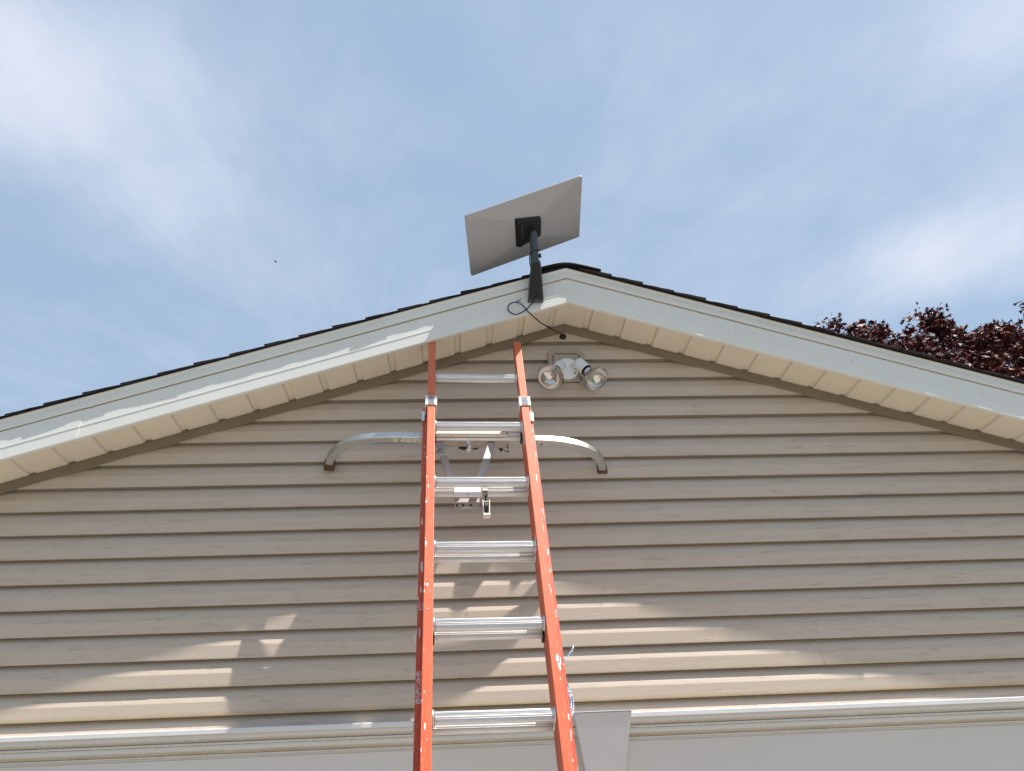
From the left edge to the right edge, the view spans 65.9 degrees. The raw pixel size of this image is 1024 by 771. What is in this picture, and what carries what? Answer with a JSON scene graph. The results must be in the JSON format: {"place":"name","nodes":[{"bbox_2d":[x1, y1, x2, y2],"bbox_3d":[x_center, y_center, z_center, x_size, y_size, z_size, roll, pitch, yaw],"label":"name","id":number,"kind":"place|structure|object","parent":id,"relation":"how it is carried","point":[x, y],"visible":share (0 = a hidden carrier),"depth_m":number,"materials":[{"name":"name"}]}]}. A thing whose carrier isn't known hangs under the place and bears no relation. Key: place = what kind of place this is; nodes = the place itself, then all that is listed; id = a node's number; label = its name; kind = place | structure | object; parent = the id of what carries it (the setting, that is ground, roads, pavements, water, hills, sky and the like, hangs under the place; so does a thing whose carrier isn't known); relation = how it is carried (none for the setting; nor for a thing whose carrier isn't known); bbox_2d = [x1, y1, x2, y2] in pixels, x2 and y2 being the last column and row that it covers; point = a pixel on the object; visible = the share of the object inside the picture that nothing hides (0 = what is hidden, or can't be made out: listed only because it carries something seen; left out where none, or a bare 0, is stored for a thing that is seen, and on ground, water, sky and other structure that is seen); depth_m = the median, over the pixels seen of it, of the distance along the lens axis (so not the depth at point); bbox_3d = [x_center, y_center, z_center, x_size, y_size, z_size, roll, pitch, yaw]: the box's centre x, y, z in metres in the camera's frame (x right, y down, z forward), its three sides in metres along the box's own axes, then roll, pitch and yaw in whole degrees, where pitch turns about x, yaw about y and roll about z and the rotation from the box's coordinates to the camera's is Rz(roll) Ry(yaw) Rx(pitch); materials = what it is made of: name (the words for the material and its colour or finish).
{"place":"outdoors","nodes":[
{"label":"outdoors","id":0,"kind":"place"},
{"bbox_2d":[0,0,1023,415],"label":"sky","id":1,"kind":"structure","parent":0,"point":[795,160],"materials":[{"name":"blue"}]},
{"label":"driveway","id":2,"kind":"structure","parent":0,"visible":0},
{"bbox_2d":[413,341,577,770],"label":"extension ladder","id":3,"kind":"object","parent":2,"relation":"on","point":[429,721],"visible":1,"depth_m":2.60,"materials":[{"name":"orange plastic"}]},
{"bbox_2d":[324,431,607,509],"bbox_3d":[-0.176,0.387,3.203,1.234,0.472,0.313,2,-50,-4],"label":"ladder stabilizer","id":4,"kind":"object","parent":3,"relation":"attached to","point":[474,493],"visible":0.82,"depth_m":3.31,"materials":[{"name":"metal"}]},
{"bbox_2d":[564,645,573,716],"bbox_3d":[0.169,0.924,2.476,0.051,0.229,0.103,-9,-30,11],"label":"cord","id":5,"kind":"object","parent":3,"relation":"attached to","point":[571,701],"visible":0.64,"depth_m":2.43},
{"label":"ground","id":6,"kind":"structure","parent":0,"visible":0},
{"bbox_2d":[0,262,1023,770],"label":"house","id":7,"kind":"structure","parent":6,"relation":"on","point":[778,544],"depth_m":3.28,"materials":[{"name":"beige plastic"}]},
{"bbox_2d":[465,175,581,302],"bbox_3d":[0.067,-0.655,3.693,0.578,0.508,0.396,-1,-29,-4],"label":"satellite dish","id":8,"kind":"object","parent":7,"relation":"attached to","point":[508,231],"visible":0.99,"depth_m":3.69,"materials":[{"name":"grey plastic"}]},
{"bbox_2d":[507,249,565,339],"bbox_3d":[0.166,-0.432,3.741,0.371,0.316,0.173,23,-38,-38],"label":"antenna cable","id":9,"kind":"object","parent":7,"relation":"attached to","point":[561,334],"visible":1,"depth_m":3.64,"materials":[{"name":"black plastic"}]},
{"bbox_2d":[537,358,607,390],"bbox_3d":[0.274,-0.075,3.621,0.325,0.208,0.166,-1,-29,-4],"label":"floodlight","id":10,"kind":"object","parent":7,"relation":"attached to","point":[553,376],"visible":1,"depth_m":3.57,"materials":[{"name":"white metal"}]},
{"bbox_2d":[814,300,1023,378],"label":"maple tree","id":11,"kind":"object","parent":6,"relation":"on","point":[1000,343],"visible":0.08,"depth_m":15.08,"materials":[{"name":"red plant"}]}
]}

